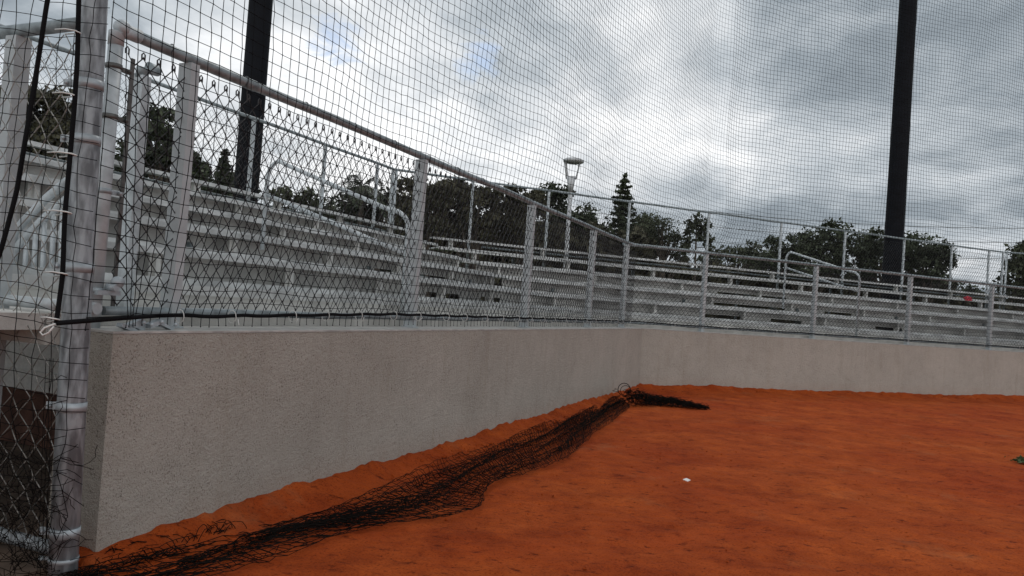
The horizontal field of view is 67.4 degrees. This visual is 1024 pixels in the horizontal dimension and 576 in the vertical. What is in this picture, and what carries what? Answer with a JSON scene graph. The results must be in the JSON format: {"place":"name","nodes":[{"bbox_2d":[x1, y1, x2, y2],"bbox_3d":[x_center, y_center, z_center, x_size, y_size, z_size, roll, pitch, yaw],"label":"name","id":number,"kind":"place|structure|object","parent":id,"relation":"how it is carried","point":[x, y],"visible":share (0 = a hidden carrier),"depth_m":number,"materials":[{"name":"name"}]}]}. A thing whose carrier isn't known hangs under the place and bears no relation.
{"place":"outdoors","nodes":[
{"label":"outdoors","id":0,"kind":"place"},
{"bbox_2d":[0,440,52,575],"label":"brick paving","id":1,"kind":"structure","parent":0,"point":[28,567],"depth_m":4.92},
{"bbox_2d":[0,387,56,449],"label":"brick wall","id":2,"kind":"structure","parent":1,"relation":"on","point":[19,395],"depth_m":6.40,"materials":[{"name":"brown brick"}]},
{"bbox_2d":[3,340,58,393],"bbox_3d":[-3.591,0.691,6.641,4.000,0.380,0.880,4,-1,22],"label":"concrete step","id":3,"kind":"object","parent":2,"relation":"on","point":[22,364],"visible":0.06,"depth_m":6.35,"materials":[{"name":"grey concrete"}]},
{"bbox_2d":[0,17,102,553],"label":"gate fence","id":4,"kind":"object","parent":1,"relation":"on","point":[10,106],"visible":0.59,"depth_m":4.08,"materials":[{"name":"metal"}]},
{"bbox_2d":[11,140,593,318],"bbox_3d":[-3.466,-0.074,9.662,4.896,3.075,15.306,4,-1,22],"label":"bleacher","id":5,"kind":"object","parent":1,"relation":"on","point":[30,276],"visible":0.53,"depth_m":9.24,"materials":[{"name":"grey metal"}]},
{"bbox_2d":[13,177,64,268],"bbox_3d":[-3.422,-0.322,5.603,0.516,1.220,0.060,4,-1,0],"label":"stair railing","id":6,"kind":"object","parent":5,"relation":"attached to","point":[49,195],"visible":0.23,"depth_m":5.59,"materials":[{"name":"grey metal"}]},
{"bbox_2d":[0,24,393,231],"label":"chain link fence","id":7,"kind":"object","parent":5,"relation":"on","point":[64,49],"visible":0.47,"depth_m":13.27,"materials":[{"name":"metal"}]},
{"bbox_2d":[0,306,625,344],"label":"walkway slab","id":8,"kind":"structure","parent":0,"point":[7,325],"depth_m":5.13,"materials":[{"name":"grey concrete"}]},
{"bbox_2d":[115,62,161,306],"bbox_3d":[-2.555,-0.708,5.253,0.100,1.696,0.174,4,-1,22],"label":"bleacher post","id":9,"kind":"object","parent":8,"relation":"on","point":[141,94],"visible":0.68,"depth_m":5.18,"materials":[{"name":"grey metal"}]},
{"bbox_2d":[260,159,409,312],"bbox_3d":[-2.087,-0.628,8.912,2.076,1.763,0.052,4,-1,23],"label":"handrail","id":10,"kind":"object","parent":8,"relation":"on","point":[315,177],"visible":0.73,"depth_m":8.86,"materials":[{"name":"grey metal"}]},
{"bbox_2d":[0,0,1023,298],"label":"sky","id":11,"kind":"structure","parent":0,"point":[24,6],"materials":[{"name":"grey"}]},
{"bbox_2d":[78,383,1023,575],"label":"clay infield","id":12,"kind":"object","parent":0,"point":[775,532],"visible":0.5,"depth_m":6.19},
{"bbox_2d":[38,0,107,575],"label":"gate post","id":13,"kind":"object","parent":12,"relation":"on","point":[76,408],"visible":0.75,"depth_m":3.67,"materials":[{"name":"silver metal"}]},
{"bbox_2d":[0,0,1023,566],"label":"backstop netting","id":14,"kind":"object","parent":13,"relation":"hanging from","point":[64,214],"visible":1,"depth_m":8.72,"materials":[{"name":"fabric"}]},
{"bbox_2d":[0,358,158,575],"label":"tangled netting","id":15,"kind":"object","parent":12,"relation":"on","point":[31,531],"visible":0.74,"depth_m":3.48,"materials":[{"name":"black fabric"}]},
{"bbox_2d":[24,396,629,575],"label":"loose netting","id":16,"kind":"object","parent":12,"relation":"on","point":[317,522],"visible":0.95,"depth_m":5.18,"materials":[{"name":"black fabric"}]},
{"bbox_2d":[109,388,1023,575],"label":"clay crumbs","id":17,"kind":"object","parent":12,"relation":"on","point":[446,519],"visible":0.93,"depth_m":7.72,"materials":[{"name":"orange soil"}]},
{"bbox_2d":[614,383,710,409],"bbox_3d":[2.384,1.785,12.607,1.666,0.426,0.779,5,-1,-25],"label":"bunched netting","id":18,"kind":"object","parent":12,"relation":"on","point":[649,399],"visible":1,"depth_m":12.54,"materials":[{"name":"fabric"}]},
{"bbox_2d":[1004,455,1023,462],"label":"weed","id":19,"kind":"object","parent":12,"relation":"on","point":[1020,459],"visible":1,"depth_m":9.43,"materials":[{"name":"green plant"}]},
{"bbox_2d":[606,228,994,258],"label":"power line","id":20,"kind":"object","parent":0,"point":[770,247],"visible":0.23,"depth_m":65.14,"materials":[{"name":"black"}]},
{"bbox_2d":[592,212,1021,242],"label":"power line","id":21,"kind":"object","parent":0,"point":[813,235],"visible":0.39,"depth_m":64.74,"materials":[{"name":"black"}]},
{"bbox_2d":[702,210,1023,228],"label":"power line","id":22,"kind":"object","parent":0,"point":[868,224],"visible":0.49,"depth_m":62.71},
{"label":"ground","id":23,"kind":"structure","parent":0,"visible":0},
{"bbox_2d":[0,84,72,160],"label":"broadleaf tree","id":24,"kind":"object","parent":23,"relation":"on","point":[35,124],"visible":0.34,"depth_m":21.75,"materials":[{"name":"green plant"}]},
{"bbox_2d":[113,102,216,182],"bbox_3d":[-11.563,-2.398,25.109,3.370,7.456,1.971,4,-1,0],"label":"broadleaf tree","id":25,"kind":"object","parent":23,"relation":"on","point":[151,139],"visible":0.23,"depth_m":24.89,"materials":[{"name":"green plant"}]},
{"bbox_2d":[211,149,233,196],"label":"conifer tree","id":26,"kind":"object","parent":23,"relation":"on","point":[227,177],"visible":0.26,"depth_m":33.97,"materials":[{"name":"green plant"}]},
{"bbox_2d":[190,172,259,193],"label":"broadleaf tree","id":27,"kind":"object","parent":23,"relation":"on","point":[203,188],"visible":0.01,"depth_m":35.59,"materials":[{"name":"green plant"}]},
{"bbox_2d":[234,0,272,201],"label":"light pole","id":28,"kind":"object","parent":23,"relation":"on","point":[262,25],"visible":0.27,"depth_m":16.09,"materials":[{"name":"black metal"}]},
{"bbox_2d":[261,186,340,218],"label":"broadleaf tree","id":29,"kind":"object","parent":23,"relation":"on","point":[299,198],"visible":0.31,"depth_m":33.72,"materials":[{"name":"green plant"}]},
{"bbox_2d":[47,326,642,551],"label":"knee wall","id":30,"kind":"structure","parent":23,"relation":"on","point":[186,422],"depth_m":5.22,"materials":[{"name":"paint"}]},
{"bbox_2d":[91,19,635,330],"bbox_3d":[0.115,-0.332,9.662,0.301,1.686,12.161,4,-1,22],"label":"chain link fence","id":31,"kind":"object","parent":30,"relation":"on","point":[106,191],"visible":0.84,"depth_m":5.25,"materials":[{"name":"metal"}]},
{"bbox_2d":[323,174,388,224],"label":"palm tree","id":32,"kind":"object","parent":23,"relation":"on","point":[363,190],"visible":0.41,"depth_m":29.83,"materials":[{"name":"green plant"}]},
{"bbox_2d":[330,186,396,270],"bbox_3d":[-6.117,-1.185,31.038,2.840,6.067,1.860,4,-1,0],"label":"broadleaf tree","id":33,"kind":"object","parent":23,"relation":"on","point":[355,210],"visible":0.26,"depth_m":30.77,"materials":[{"name":"green plant"}]},
{"bbox_2d":[381,176,459,296],"bbox_3d":[-3.429,-1.054,26.992,2.877,6.013,2.695,4,-1,0],"label":"broadleaf tree","id":34,"kind":"object","parent":23,"relation":"on","point":[427,213],"visible":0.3,"depth_m":26.64,"materials":[{"name":"green plant"}]},
{"bbox_2d":[391,168,481,245],"bbox_3d":[-1.791,-1.722,18.884,0.068,2.398,3.241,3,-2,37],"label":"broadleaf tree","id":35,"kind":"object","parent":23,"relation":"on","point":[395,187],"visible":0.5,"depth_m":18.79,"materials":[{"name":"plant"}]},
{"bbox_2d":[439,175,509,269],"bbox_3d":[-1.646,-1.052,28.066,3.103,6.308,2.545,4,-1,0],"label":"broadleaf tree","id":36,"kind":"object","parent":23,"relation":"on","point":[495,192],"visible":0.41,"depth_m":27.76,"materials":[{"name":"green plant"}]},
{"bbox_2d":[324,205,657,301],"bbox_3d":[-1.218,-0.562,36.034,15.918,6.121,3.758,4,-1,0],"label":"ground cover","id":37,"kind":"object","parent":23,"relation":"on","point":[642,249],"visible":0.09,"depth_m":35.31,"materials":[{"name":"green plant"}]},
{"bbox_2d":[481,183,555,264],"bbox_3d":[0.128,-0.873,28.953,2.984,6.240,2.448,4,-1,0],"label":"broadleaf tree","id":38,"kind":"object","parent":23,"relation":"on","point":[532,197],"visible":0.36,"depth_m":28.70,"materials":[{"name":"green plant"}]},
{"bbox_2d":[522,181,611,238],"bbox_3d":[2.356,-1.411,39.982,5.466,8.104,3.269,4,-1,0],"label":"broadleaf tree","id":39,"kind":"object","parent":23,"relation":"on","point":[553,186],"visible":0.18,"depth_m":39.45,"materials":[{"name":"green plant"}]},
{"bbox_2d":[563,157,583,266],"bbox_3d":[2.158,-1.406,30.041,0.840,7.410,0.840,4,-1,0],"label":"park lamp","id":40,"kind":"object","parent":23,"relation":"on","point":[572,160],"visible":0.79,"depth_m":30.00,"materials":[{"name":"grey metal"}]},
{"bbox_2d":[604,172,637,232],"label":"conifer tree","id":41,"kind":"object","parent":23,"relation":"on","point":[623,182],"visible":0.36,"depth_m":43.95,"materials":[{"name":"green plant"}]},
{"bbox_2d":[608,212,670,258],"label":"broadleaf tree","id":42,"kind":"object","parent":23,"relation":"on","point":[635,223],"visible":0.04,"depth_m":41.91,"materials":[{"name":"green plant"}]},
{"bbox_2d":[634,212,694,278],"bbox_3d":[7.830,-0.476,39.974,3.329,7.018,2.228,4,-1,0],"label":"broadleaf tree","id":43,"kind":"object","parent":23,"relation":"on","point":[657,252],"visible":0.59,"depth_m":39.91,"materials":[{"name":"green plant"}]},
{"bbox_2d":[677,212,719,280],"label":"young pine tree","id":44,"kind":"object","parent":23,"relation":"on","point":[704,224],"visible":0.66,"depth_m":38.01,"materials":[{"name":"green plant"}]},
{"bbox_2d":[693,238,764,270],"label":"broadleaf tree","id":45,"kind":"object","parent":23,"relation":"on","point":[731,252],"visible":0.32,"depth_m":74.66,"materials":[{"name":"green plant"}]},
{"bbox_2d":[739,217,869,292],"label":"broadleaf tree","id":46,"kind":"object","parent":23,"relation":"on","point":[815,246],"visible":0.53,"depth_m":44.44,"materials":[{"name":"green plant"}]},
{"bbox_2d":[656,255,959,329],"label":"ground cover","id":47,"kind":"object","parent":23,"relation":"on","point":[780,285],"visible":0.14,"depth_m":47.25,"materials":[{"name":"green plant"}]},
{"bbox_2d":[634,327,1023,395],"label":"knee wall","id":48,"kind":"structure","parent":23,"relation":"on","point":[679,357],"depth_m":16.84,"materials":[{"name":"paint"}]},
{"bbox_2d":[623,243,1023,349],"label":"chain link fence","id":49,"kind":"object","parent":48,"relation":"on","point":[813,302],"visible":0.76,"depth_m":17.14,"materials":[{"name":"metal"}]},
{"bbox_2d":[626,324,1023,351],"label":"walkway slab","id":50,"kind":"structure","parent":48,"relation":"on","point":[802,336],"depth_m":17.26,"materials":[{"name":"grey concrete"}]},
{"bbox_2d":[429,237,1023,346],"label":"bleacher","id":51,"kind":"object","parent":50,"relation":"on","point":[770,302],"visible":0.48,"depth_m":20.23,"materials":[{"name":"silver metal"}]},
{"bbox_2d":[466,181,1003,308],"bbox_3d":[8.348,-0.895,23.986,20.560,2.404,0.076,5,-1,-22],"label":"chain link fence","id":52,"kind":"object","parent":51,"relation":"on","point":[779,240],"visible":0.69,"depth_m":23.66,"materials":[{"name":"metal"}]},
{"bbox_2d":[1002,251,1023,309],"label":"chain link fence","id":53,"kind":"object","parent":51,"relation":"on","point":[1005,270],"visible":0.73,"depth_m":27.95,"materials":[{"name":"metal"}]},
{"bbox_2d":[782,251,860,335],"bbox_3d":[7.625,0.102,19.064,0.052,2.124,2.532,5,-1,-22],"label":"handrail","id":54,"kind":"object","parent":50,"relation":"on","point":[857,274],"visible":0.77,"depth_m":18.92,"materials":[{"name":"silver metal"}]},
{"bbox_2d":[849,226,923,297],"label":"broadleaf tree","id":55,"kind":"object","parent":23,"relation":"on","point":[879,240],"visible":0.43,"depth_m":45.55,"materials":[{"name":"green plant"}]},
{"bbox_2d":[878,0,916,330],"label":"light pole","id":56,"kind":"object","parent":23,"relation":"on","point":[894,159],"visible":0.57,"depth_m":27.11,"materials":[{"name":"black metal"}]},
{"bbox_2d":[903,230,960,302],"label":"broadleaf tree","id":57,"kind":"object","parent":23,"relation":"on","point":[915,236],"visible":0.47,"depth_m":45.48,"materials":[{"name":"green plant"}]},
{"bbox_2d":[955,282,984,296],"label":"broadleaf tree","id":58,"kind":"object","parent":23,"relation":"on","point":[970,285],"visible":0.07,"depth_m":69.52,"materials":[{"name":"green plant"}]},
{"bbox_2d":[954,293,1019,310],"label":"ground cover","id":59,"kind":"object","parent":23,"relation":"on","point":[965,304],"visible":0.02,"depth_m":51.26,"materials":[{"name":"green plant"}]},
{"bbox_2d":[992,240,1023,311],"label":"broadleaf tree","id":60,"kind":"object","parent":23,"relation":"on","point":[1020,250],"visible":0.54,"depth_m":37.83,"materials":[{"name":"green plant"}]}
]}

